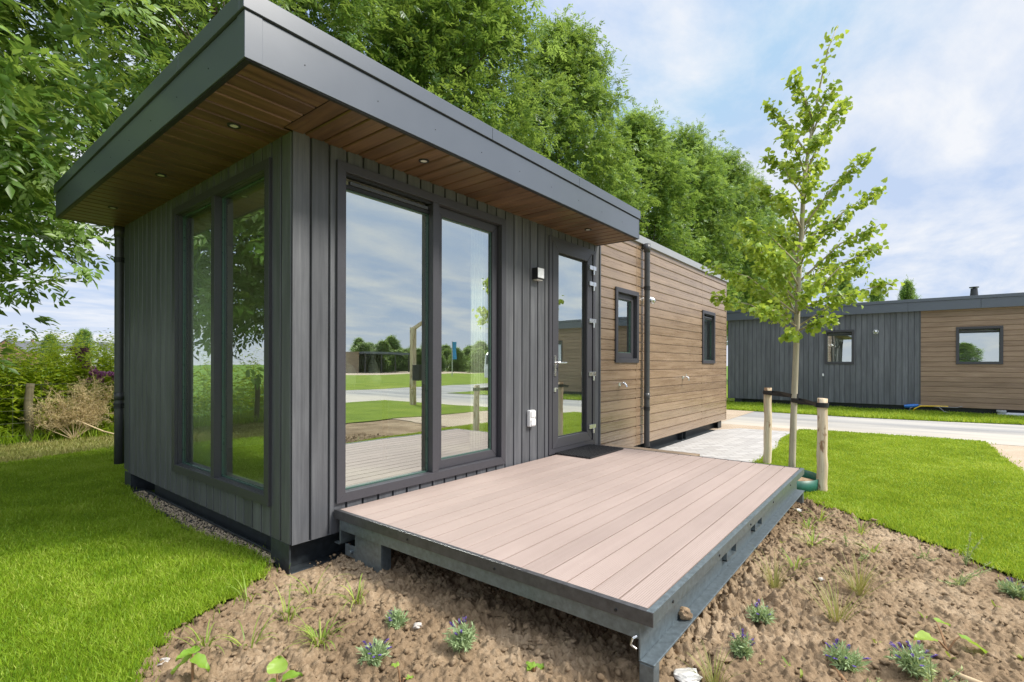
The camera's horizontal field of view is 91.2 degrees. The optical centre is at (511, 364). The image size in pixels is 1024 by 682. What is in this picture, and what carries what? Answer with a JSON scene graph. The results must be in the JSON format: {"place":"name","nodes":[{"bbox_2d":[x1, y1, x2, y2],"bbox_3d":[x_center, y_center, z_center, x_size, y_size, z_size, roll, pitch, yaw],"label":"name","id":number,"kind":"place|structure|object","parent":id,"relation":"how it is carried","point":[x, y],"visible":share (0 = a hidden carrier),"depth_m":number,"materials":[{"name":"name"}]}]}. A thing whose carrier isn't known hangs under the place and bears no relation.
{"place":"outdoors","nodes":[
{"label":"outdoors","id":0,"kind":"place"},
{"bbox_2d":[0,437,113,461],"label":"dry grass strip","id":1,"kind":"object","parent":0,"point":[52,450],"depth_m":6.82,"materials":[{"name":"beige plant"}]},
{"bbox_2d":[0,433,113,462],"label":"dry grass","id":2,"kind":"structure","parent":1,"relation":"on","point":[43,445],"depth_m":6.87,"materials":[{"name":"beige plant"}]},
{"bbox_2d":[0,414,113,444],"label":"tall grass","id":3,"kind":"structure","parent":1,"relation":"on","point":[9,439],"depth_m":7.54,"materials":[{"name":"plant"}]},
{"bbox_2d":[19,359,113,439],"bbox_3d":[-6.562,0.529,7.598,0.917,1.275,1.276,0,0,39],"label":"dry shrub","id":4,"kind":"object","parent":1,"relation":"on","point":[84,416],"visible":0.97,"depth_m":7.62,"materials":[{"name":"beige plant"}]},
{"bbox_2d":[0,445,289,681],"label":"lawn","id":5,"kind":"structure","parent":0,"point":[179,623],"depth_m":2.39,"materials":[{"name":"green plant"}]},
{"bbox_2d":[124,488,274,564],"bbox_3d":[-2.508,1.173,3.822,2.750,0.037,0.259,0,0,39],"label":"ground foil","id":6,"kind":"object","parent":5,"relation":"on","point":[151,491],"visible":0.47,"depth_m":3.85,"materials":[{"name":"plastic"}]},
{"bbox_2d":[132,491,274,562],"bbox_3d":[-2.455,1.174,3.765,2.615,0.033,0.200,0,0,39],"label":"grit","id":7,"kind":"object","parent":6,"relation":"on","point":[174,509],"visible":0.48,"depth_m":3.70,"materials":[{"name":"grey gravel"}]},
{"bbox_2d":[54,0,728,574],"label":"holiday cabin","id":8,"kind":"object","parent":5,"relation":"on","point":[346,276],"visible":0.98,"depth_m":3.58,"materials":[{"name":"grey wood"}]},
{"bbox_2d":[172,157,271,506],"bbox_3d":[-2.059,-0.194,3.537,1.617,2.096,0.092,0,0,39],"label":"window","id":9,"kind":"structure","parent":8,"relation":"in","point":[222,235],"depth_m":3.51,"materials":[{"name":"clear glass"}]},
{"bbox_2d":[335,159,505,503],"bbox_3d":[-0.596,-0.198,3.732,0.094,2.112,1.632,0,0,39],"label":"window","id":10,"kind":"structure","parent":8,"relation":"in","point":[420,356],"depth_m":3.61,"materials":[{"name":"clear glass"}]},
{"bbox_2d":[552,240,595,448],"bbox_3d":[0.660,-0.191,5.239,0.129,2.052,0.832,0,0,39],"label":"door","id":11,"kind":"structure","parent":8,"relation":"in","point":[572,268],"depth_m":5.25,"materials":[{"name":"black glass"}]},
{"bbox_2d":[614,286,638,362],"bbox_3d":[1.403,-0.472,6.236,0.094,0.908,0.640,0,0,39],"label":"window","id":12,"kind":"structure","parent":8,"relation":"in","point":[626,309],"depth_m":6.31,"materials":[{"name":"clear glass"}]},
{"bbox_2d":[701,310,715,362],"bbox_3d":[3.395,-0.464,8.731,0.092,0.903,0.675,0,0,39],"label":"window","id":13,"kind":"structure","parent":8,"relation":"in","point":[708,323],"depth_m":8.83,"materials":[{"name":"clear glass"}]},
{"bbox_2d":[0,366,1022,635],"bbox_3d":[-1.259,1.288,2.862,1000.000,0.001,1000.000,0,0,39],"label":"ground","id":14,"kind":"structure","parent":0,"point":[708,432],"depth_m":8.07,"materials":[{"name":"green plant"}]},
{"bbox_2d":[0,340,25,366],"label":"house","id":15,"kind":"structure","parent":14,"relation":"on","point":[3,342],"depth_m":146.76,"materials":[{"name":"red brick"}]},
{"bbox_2d":[11,339,43,364],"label":"house","id":16,"kind":"structure","parent":14,"relation":"on","point":[23,345],"depth_m":151.31,"materials":[{"name":"grey brick"}]},
{"bbox_2d":[23,383,34,441],"bbox_3d":[-7.131,0.769,7.398,0.105,0.979,0.121,0,0,39],"label":"fence post","id":17,"kind":"object","parent":14,"relation":"on","point":[28,398],"visible":0.77,"depth_m":7.36,"materials":[{"name":"brown wood"}]},
{"bbox_2d":[1,383,109,436],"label":"wire fence","id":18,"kind":"object","parent":17,"relation":"attached to","point":[40,409],"visible":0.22,"depth_m":7.41,"materials":[{"name":"grey metal"}]},
{"bbox_2d":[39,333,61,362],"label":"distant tree","id":19,"kind":"object","parent":14,"relation":"on","point":[44,339],"visible":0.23,"depth_m":69.58,"materials":[{"name":"green plant"}]},
{"bbox_2d":[0,324,113,437],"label":"wild undergrowth","id":20,"kind":"object","parent":14,"relation":"on","point":[68,371],"visible":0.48,"depth_m":7.84,"materials":[{"name":"green plant"}]},
{"bbox_2d":[48,342,91,357],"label":"house","id":21,"kind":"structure","parent":14,"relation":"on","point":[65,348],"depth_m":167.66,"materials":[{"name":"tile"}]},
{"bbox_2d":[70,346,90,402],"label":"flowering plant","id":22,"kind":"object","parent":14,"relation":"on","point":[85,349],"visible":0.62,"depth_m":8.25,"materials":[{"name":"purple plant"}]},
{"bbox_2d":[70,327,96,361],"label":"distant tree","id":23,"kind":"object","parent":14,"relation":"on","point":[85,334],"visible":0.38,"depth_m":59.82,"materials":[{"name":"green plant"}]},
{"bbox_2d":[0,0,184,374],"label":"ash tree","id":24,"kind":"object","parent":14,"relation":"on","point":[27,194],"visible":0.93,"depth_m":5.57,"materials":[{"name":"green plant"}]},
{"bbox_2d":[84,366,106,433],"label":"flowering plant","id":25,"kind":"object","parent":14,"relation":"on","point":[95,371],"visible":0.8,"depth_m":7.99,"materials":[{"name":"purple plant"}]},
{"bbox_2d":[92,342,113,365],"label":"house","id":26,"kind":"structure","parent":14,"relation":"on","point":[101,344],"depth_m":155.49,"materials":[{"name":"tile"}]},
{"bbox_2d":[99,358,113,434],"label":"flowering plant","id":27,"kind":"object","parent":14,"relation":"on","point":[110,373],"visible":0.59,"depth_m":8.08,"materials":[{"name":"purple plant"}]},
{"bbox_2d":[24,0,407,236],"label":"ash tree","id":28,"kind":"object","parent":14,"relation":"on","point":[153,48],"visible":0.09,"depth_m":7.59,"materials":[{"name":"green plant"}]},
{"bbox_2d":[322,0,584,164],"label":"ash tree","id":29,"kind":"object","parent":14,"relation":"on","point":[445,45],"visible":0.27,"depth_m":10.67,"materials":[{"name":"green plant"}]},
{"bbox_2d":[727,167,795,339],"bbox_3d":[16.580,-6.359,35.046,6.431,15.361,6.528,0,0,21],"label":"ash tree","id":30,"kind":"object","parent":14,"relation":"on","point":[762,206],"visible":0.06,"depth_m":33.78,"materials":[{"name":"green plant"}]},
{"bbox_2d":[767,214,806,305],"bbox_3d":[20.365,-5.466,39.744,7.401,13.584,6.935,0,0,-17],"label":"ash tree","id":31,"kind":"object","parent":14,"relation":"on","point":[791,260],"visible":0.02,"depth_m":38.20,"materials":[{"name":"green plant"}]},
{"bbox_2d":[836,275,853,302],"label":"distant tree","id":32,"kind":"object","parent":14,"relation":"on","point":[843,284],"visible":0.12,"depth_m":51.61,"materials":[{"name":"green plant"}]},
{"bbox_2d":[869,287,885,301],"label":"distant tree","id":33,"kind":"object","parent":14,"relation":"on","point":[879,297],"visible":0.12,"depth_m":59.69,"materials":[{"name":"green plant"}]},
{"bbox_2d":[897,276,920,299],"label":"distant tree","id":34,"kind":"object","parent":14,"relation":"on","point":[907,291],"visible":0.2,"depth_m":45.78,"materials":[{"name":"green plant"}]},
{"bbox_2d":[0,0,1023,365],"label":"sky","id":35,"kind":"structure","parent":0,"point":[936,87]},
{"bbox_2d":[136,497,1023,681],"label":"soil bed","id":36,"kind":"object","parent":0,"point":[302,657],"visible":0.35,"depth_m":2.26,"materials":[{"name":"brown soil"}]},
{"bbox_2d":[157,657,169,665],"bbox_3d":[-1.367,1.173,1.977,0.048,0.036,0.054,0,0,-2],"label":"pebble","id":37,"kind":"object","parent":36,"relation":"on","point":[166,659],"visible":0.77,"depth_m":1.97,"materials":[{"name":"stone"}]},
{"bbox_2d":[170,645,209,680],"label":"leafy seedling","id":38,"kind":"object","parent":36,"relation":"on","point":[199,659],"visible":1,"depth_m":1.85,"materials":[{"name":"green plant"}]},
{"bbox_2d":[155,617,224,653],"bbox_3d":[-1.322,1.126,2.052,0.235,0.124,0.258,0,0,-37],"label":"sedge tuft","id":39,"kind":"object","parent":36,"relation":"on","point":[203,643],"visible":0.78,"depth_m":2.09,"materials":[{"name":"green plant"}]},
{"bbox_2d":[207,611,282,647],"bbox_3d":[-1.107,1.120,2.111,0.281,0.136,0.238,0,0,-6],"label":"sedge tuft","id":40,"kind":"object","parent":36,"relation":"on","point":[252,642],"visible":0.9,"depth_m":2.10,"materials":[{"name":"green plant"}]},
{"bbox_2d":[223,572,269,607],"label":"sedge tuft","id":41,"kind":"object","parent":36,"relation":"on","point":[244,595],"visible":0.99,"depth_m":2.49,"materials":[{"name":"green plant"}]},
{"bbox_2d":[267,655,302,681],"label":"leafy seedling","id":42,"kind":"object","parent":36,"relation":"on","point":[278,664],"visible":1,"depth_m":1.78,"materials":[{"name":"green plant"}]},
{"bbox_2d":[264,582,316,621],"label":"sedge tuft","id":43,"kind":"object","parent":36,"relation":"on","point":[288,610],"visible":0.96,"depth_m":2.32,"materials":[{"name":"green plant"}]},
{"bbox_2d":[284,568,341,595],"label":"sedge tuft","id":44,"kind":"object","parent":36,"relation":"on","point":[308,585],"visible":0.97,"depth_m":2.60,"materials":[{"name":"green plant"}]},
{"bbox_2d":[287,605,354,649],"bbox_3d":[-0.813,1.117,2.099,0.276,0.140,0.293,0,0,3],"label":"sedge tuft","id":45,"kind":"object","parent":36,"relation":"on","point":[312,635],"visible":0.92,"depth_m":2.12,"materials":[{"name":"green plant"}]},
{"bbox_2d":[328,573,368,610],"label":"sedge tuft","id":46,"kind":"object","parent":36,"relation":"on","point":[358,595],"visible":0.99,"depth_m":2.46,"materials":[{"name":"green plant"}]},
{"bbox_2d":[356,637,391,666],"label":"lavender","id":47,"kind":"object","parent":36,"relation":"on","point":[373,654],"visible":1,"depth_m":1.98,"materials":[{"name":"green plant"}]},
{"bbox_2d":[384,606,408,629],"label":"lavender","id":48,"kind":"object","parent":36,"relation":"on","point":[396,619],"visible":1,"depth_m":2.25,"materials":[{"name":"green plant"}]},
{"bbox_2d":[391,662,413,681],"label":"leafy seedling","id":49,"kind":"object","parent":36,"relation":"on","point":[395,665],"visible":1,"depth_m":1.86,"materials":[{"name":"green plant"}]},
{"bbox_2d":[413,622,422,628],"bbox_3d":[-0.420,1.163,2.228,0.036,0.029,0.045,0,0,39],"label":"pebble","id":50,"kind":"object","parent":36,"relation":"on","point":[417,625],"visible":1,"depth_m":2.22,"materials":[{"name":"stone"}]},
{"bbox_2d":[442,616,478,654],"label":"lavender","id":51,"kind":"object","parent":36,"relation":"on","point":[462,637],"visible":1,"depth_m":2.06,"materials":[{"name":"green plant"}]},
{"bbox_2d":[526,661,543,671],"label":"leafy seedling","id":52,"kind":"object","parent":36,"relation":"on","point":[532,665],"visible":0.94,"depth_m":1.94,"materials":[{"name":"green plant"}]},
{"bbox_2d":[534,635,543,643],"bbox_3d":[0.115,1.153,2.093,0.045,0.031,0.043,0,0,39],"label":"soil clod","id":53,"kind":"object","parent":36,"relation":"on","point":[539,637],"visible":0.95,"depth_m":2.08,"materials":[{"name":"brown soil"}]},
{"bbox_2d":[334,444,803,681],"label":"terrace deck","id":54,"kind":"structure","parent":36,"relation":"on","point":[643,546],"depth_m":2.79,"materials":[{"name":"wood"}]},
{"bbox_2d":[555,444,622,458],"bbox_3d":[0.795,0.883,5.101,0.401,0.016,0.697,0,0,39],"label":"door mat","id":55,"kind":"object","parent":54,"relation":"on","point":[589,451],"depth_m":5.04,"materials":[{"name":"black rubber"}]},
{"bbox_2d":[678,606,692,619],"bbox_3d":[0.731,1.057,2.122,0.060,0.051,0.062,0,0,-3],"label":"soil clod","id":56,"kind":"object","parent":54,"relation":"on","point":[684,613],"visible":0.99,"depth_m":2.10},
{"bbox_2d":[614,657,634,672],"bbox_3d":[0.442,1.178,1.949,0.084,0.058,0.094,0,0,39],"label":"soil clod","id":57,"kind":"object","parent":36,"relation":"on","point":[623,663],"visible":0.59,"depth_m":1.94,"materials":[{"name":"brown soil"}]},
{"bbox_2d":[673,668,702,681],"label":"rubble scrap","id":58,"kind":"object","parent":36,"relation":"on","point":[684,675],"visible":0.97,"depth_m":1.86,"materials":[{"name":"white stone"}]},
{"bbox_2d":[388,521,1023,677],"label":"weeds","id":59,"kind":"object","parent":36,"relation":"on","point":[947,653],"visible":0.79,"depth_m":2.06,"materials":[{"name":"green plant"}]},
{"bbox_2d":[680,640,742,681],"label":"grass clump","id":60,"kind":"object","parent":36,"relation":"on","point":[715,676],"visible":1,"depth_m":1.88,"materials":[{"name":"green plant"}]},
{"bbox_2d":[712,646,733,662],"bbox_3d":[0.860,1.194,2.049,0.096,0.070,0.116,0,0,39],"label":"soil clod","id":61,"kind":"object","parent":36,"relation":"on","point":[722,649],"visible":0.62,"depth_m":2.03,"materials":[{"name":"brown soil"}]},
{"bbox_2d":[729,628,754,660],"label":"lavender","id":62,"kind":"object","parent":36,"relation":"on","point":[739,647],"visible":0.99,"depth_m":2.03,"materials":[{"name":"green plant"}]},
{"bbox_2d":[745,599,777,624],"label":"lavender","id":63,"kind":"object","parent":36,"relation":"on","point":[757,613],"visible":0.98,"depth_m":2.29,"materials":[{"name":"green plant"}]},
{"bbox_2d":[752,548,802,588],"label":"grass clump","id":64,"kind":"object","parent":36,"relation":"on","point":[775,584],"visible":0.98,"depth_m":2.69,"materials":[{"name":"green plant"}]},
{"bbox_2d":[777,546,818,570],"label":"sedge tuft","id":65,"kind":"object","parent":36,"relation":"on","point":[796,564],"visible":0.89,"depth_m":2.92,"materials":[{"name":"green plant"}]},
{"bbox_2d":[791,511,828,529],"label":"sedge tuft","id":66,"kind":"object","parent":36,"relation":"on","point":[808,524],"visible":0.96,"depth_m":3.62,"materials":[{"name":"green plant"}]},
{"bbox_2d":[790,527,838,546],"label":"sedge tuft","id":67,"kind":"object","parent":36,"relation":"on","point":[811,538],"visible":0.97,"depth_m":3.25,"materials":[{"name":"green plant"}]},
{"bbox_2d":[803,506,837,521],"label":"sedge tuft","id":68,"kind":"object","parent":36,"relation":"on","point":[822,515],"visible":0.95,"depth_m":3.81,"materials":[{"name":"green plant"}]},
{"bbox_2d":[786,572,874,622],"bbox_3d":[1.499,1.076,2.356,0.347,0.238,0.387,0,0,-19],"label":"grass clump","id":69,"kind":"object","parent":36,"relation":"on","point":[836,608],"visible":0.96,"depth_m":2.33,"materials":[{"name":"green plant"}]},
{"bbox_2d":[827,658,846,681],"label":"bark strip","id":70,"kind":"object","parent":36,"relation":"on","point":[839,673],"visible":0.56,"depth_m":1.93,"materials":[{"name":"brown wood"}]},
{"bbox_2d":[822,638,872,672],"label":"lavender","id":71,"kind":"object","parent":36,"relation":"on","point":[842,657],"visible":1,"depth_m":1.98,"materials":[{"name":"green plant"}]},
{"bbox_2d":[822,545,899,596],"bbox_3d":[1.825,1.082,2.598,0.405,0.227,0.346,0,0,39],"label":"grass clump","id":72,"kind":"object","parent":36,"relation":"on","point":[860,588],"visible":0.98,"depth_m":2.60,"materials":[{"name":"green plant"}]},
{"bbox_2d":[841,516,880,534],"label":"sedge tuft","id":73,"kind":"object","parent":36,"relation":"on","point":[861,530],"visible":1,"depth_m":3.56,"materials":[{"name":"green plant"}]},
{"bbox_2d":[858,550,870,558],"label":"silver sprig","id":74,"kind":"object","parent":36,"relation":"on","point":[867,555],"visible":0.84,"depth_m":3.02,"materials":[{"name":"green plant"}]},
{"bbox_2d":[849,538,884,552],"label":"sedge tuft","id":75,"kind":"object","parent":36,"relation":"on","point":[873,550],"visible":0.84,"depth_m":3.16,"materials":[{"name":"green plant"}]},
{"bbox_2d":[883,640,941,679],"bbox_3d":[1.555,1.141,1.937,0.168,0.142,0.177,0,0,-10],"label":"lavender","id":76,"kind":"object","parent":36,"relation":"on","point":[914,662],"visible":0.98,"depth_m":1.93,"materials":[{"name":"green plant"}]},
{"bbox_2d":[912,545,939,560],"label":"silver sprig","id":77,"kind":"object","parent":36,"relation":"on","point":[921,556],"visible":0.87,"depth_m":3.03,"materials":[{"name":"green plant"}]},
{"bbox_2d":[922,656,967,681],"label":"silver sprig","id":78,"kind":"object","parent":36,"relation":"on","point":[930,678],"visible":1,"depth_m":1.79,"materials":[{"name":"green plant"}]},
{"bbox_2d":[914,618,987,653],"bbox_3d":[1.832,1.176,2.135,0.282,0.084,0.187,0,0,-15],"label":"leafy seedling","id":79,"kind":"object","parent":36,"relation":"on","point":[921,635],"visible":0.96,"depth_m":2.11,"materials":[{"name":"green plant"}]},
{"bbox_2d":[948,668,981,681],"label":"stick","id":80,"kind":"object","parent":36,"relation":"on","point":[961,676],"visible":0.8,"depth_m":1.89,"materials":[{"name":"beige wood"}]},
{"bbox_2d":[937,561,993,585],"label":"silver sprig","id":81,"kind":"object","parent":36,"relation":"on","point":[960,582],"visible":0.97,"depth_m":2.67,"materials":[{"name":"green plant"}]},
{"bbox_2d":[961,532,981,565],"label":"silver sprig","id":82,"kind":"object","parent":36,"relation":"on","point":[966,558],"visible":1,"depth_m":2.99,"materials":[{"name":"green plant"}]},
{"bbox_2d":[996,577,1023,599],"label":"lavender","id":83,"kind":"object","parent":36,"relation":"on","point":[1010,588],"visible":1,"depth_m":2.58,"materials":[{"name":"green plant"}]},
{"bbox_2d":[660,428,789,461],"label":"paving","id":84,"kind":"structure","parent":0,"point":[741,444],"depth_m":7.40,"materials":[{"name":"concrete"}]},
{"bbox_2d":[606,444,699,455],"bbox_3d":[1.444,1.065,5.375,1.030,0.280,0.300,0,0,39],"label":"wooden step","id":85,"kind":"object","parent":84,"relation":"on","point":[659,450],"visible":0.06,"depth_m":5.43,"materials":[{"name":"brown wood"}]},
{"bbox_2d":[721,409,753,421],"bbox_3d":[3.222,1.190,12.726,4.700,0.001,3.810,0,0,39],"label":"sand strip","id":86,"kind":"object","parent":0,"point":[730,414],"visible":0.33,"depth_m":12.14,"materials":[{"name":"beige sand"}]},
{"bbox_2d":[709,423,803,430],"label":"path","id":87,"kind":"structure","parent":0,"point":[729,426],"depth_m":9.44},
{"bbox_2d":[721,411,1023,445],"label":"road","id":88,"kind":"structure","parent":0,"point":[1007,434],"depth_m":9.67,"materials":[{"name":"grey concrete"}]},
{"bbox_2d":[726,384,1023,424],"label":"lawn","id":89,"kind":"structure","parent":0,"point":[730,399],"depth_m":12.13,"materials":[{"name":"green plant"}]},
{"bbox_2d":[502,4,660,234],"bbox_3d":[1.865,-5.293,16.917,6.218,13.132,5.674,0,0,-41],"label":"ash tree","id":90,"kind":"object","parent":89,"relation":"on","point":[586,64],"visible":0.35,"depth_m":15.58,"materials":[{"name":"green plant"}]},
{"bbox_2d":[600,95,712,262],"bbox_3d":[5.513,-5.003,21.303,5.704,12.555,5.790,0,0,-13],"label":"ash tree","id":91,"kind":"object","parent":89,"relation":"on","point":[662,219],"visible":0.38,"depth_m":20.27,"materials":[{"name":"green plant"}]},
{"bbox_2d":[648,113,750,326],"bbox_3d":[9.138,-5.694,25.599,6.126,13.992,6.538,0,0,40],"label":"ash tree","id":92,"kind":"object","parent":89,"relation":"on","point":[711,188],"visible":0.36,"depth_m":24.43,"materials":[{"name":"green plant"}]},
{"bbox_2d":[688,140,786,344],"bbox_3d":[12.831,-6.110,30.434,6.827,14.845,6.231,0,0,-8],"label":"ash tree","id":93,"kind":"object","parent":89,"relation":"on","point":[743,174],"visible":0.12,"depth_m":29.14,"materials":[{"name":"green plant"}]},
{"bbox_2d":[727,286,1023,413],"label":"holiday cabin","id":94,"kind":"object","parent":89,"relation":"on","point":[966,353],"visible":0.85,"depth_m":12.63,"materials":[{"name":"wood"}]},
{"bbox_2d":[825,330,853,363],"bbox_3d":[8.782,-0.458,13.438,0.663,0.910,0.092,0,0,39],"label":"window","id":95,"kind":"structure","parent":94,"relation":"in","point":[839,349],"depth_m":13.44,"materials":[{"name":"clear glass"}]},
{"bbox_2d":[904,404,962,411],"bbox_3d":[10.194,1.089,12.146,1.087,0.224,0.123,0,0,37],"label":"supply cable","id":96,"kind":"object","parent":94,"relation":"attached to","point":[909,406],"visible":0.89,"depth_m":12.27,"materials":[{"name":"blue plastic"}]},
{"bbox_2d":[956,326,1002,363],"bbox_3d":[10.928,-0.440,11.724,0.810,0.885,0.092,0,0,39],"label":"window","id":97,"kind":"structure","parent":94,"relation":"in","point":[981,346],"depth_m":11.72,"materials":[{"name":"clear glass"}]},
{"bbox_2d":[996,410,1023,415],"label":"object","id":98,"kind":"object","parent":89,"relation":"on","point":[1003,412],"visible":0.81,"depth_m":11.30,"materials":[{"name":"grey plastic"}]},
{"bbox_2d":[749,428,1023,584],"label":"lawn","id":99,"kind":"structure","parent":0,"point":[935,509],"depth_m":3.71,"materials":[{"name":"green plant"}]},
{"bbox_2d":[763,388,771,463],"bbox_3d":[3.023,0.778,5.926,0.096,1.004,0.102,0,0,39],"label":"tree stake","id":100,"kind":"object","parent":99,"relation":"on","point":[767,451],"visible":0.87,"depth_m":5.89,"materials":[{"name":"beige wood"}]},
{"bbox_2d":[763,390,798,397],"bbox_3d":[2.999,0.335,5.654,0.107,0.056,0.828,0,0,5],"label":"tree tie","id":101,"kind":"object","parent":100,"relation":"attached to","point":[778,393],"visible":0.88,"depth_m":5.65,"materials":[{"name":"black rubber"}]},
{"bbox_2d":[700,26,904,466],"bbox_3d":[2.969,-1.181,5.272,2.142,4.821,1.292,0,0,-15],"label":"lime tree","id":102,"kind":"object","parent":99,"relation":"on","point":[777,260],"visible":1,"depth_m":5.21,"materials":[{"name":"green plant"}]},
{"bbox_2d":[791,398,828,407],"bbox_3d":[2.920,0.378,4.950,0.107,0.053,0.720,0,0,8],"label":"tree tie","id":103,"kind":"object","parent":102,"relation":"attached to","point":[808,402],"visible":0.92,"depth_m":4.90,"materials":[{"name":"black rubber"}]},
{"bbox_2d":[797,470,818,491],"bbox_3d":[2.709,1.135,4.852,0.485,0.145,0.636,0,0,13],"label":"watering ring","id":104,"kind":"object","parent":99,"relation":"on","point":[807,481],"visible":0.26,"depth_m":4.59,"materials":[{"name":"plastic"}]},
{"bbox_2d":[816,398,827,491],"bbox_3d":[2.875,0.798,4.643,0.095,0.963,0.100,0,0,39],"label":"tree stake","id":105,"kind":"object","parent":99,"relation":"on","point":[822,445],"visible":0.77,"depth_m":4.61,"materials":[{"name":"beige wood"}]},
{"bbox_2d":[991,444,1023,469],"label":"soil patch","id":106,"kind":"object","parent":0,"point":[1016,453],"depth_m":6.85,"materials":[{"name":"beige soil"}]}
]}

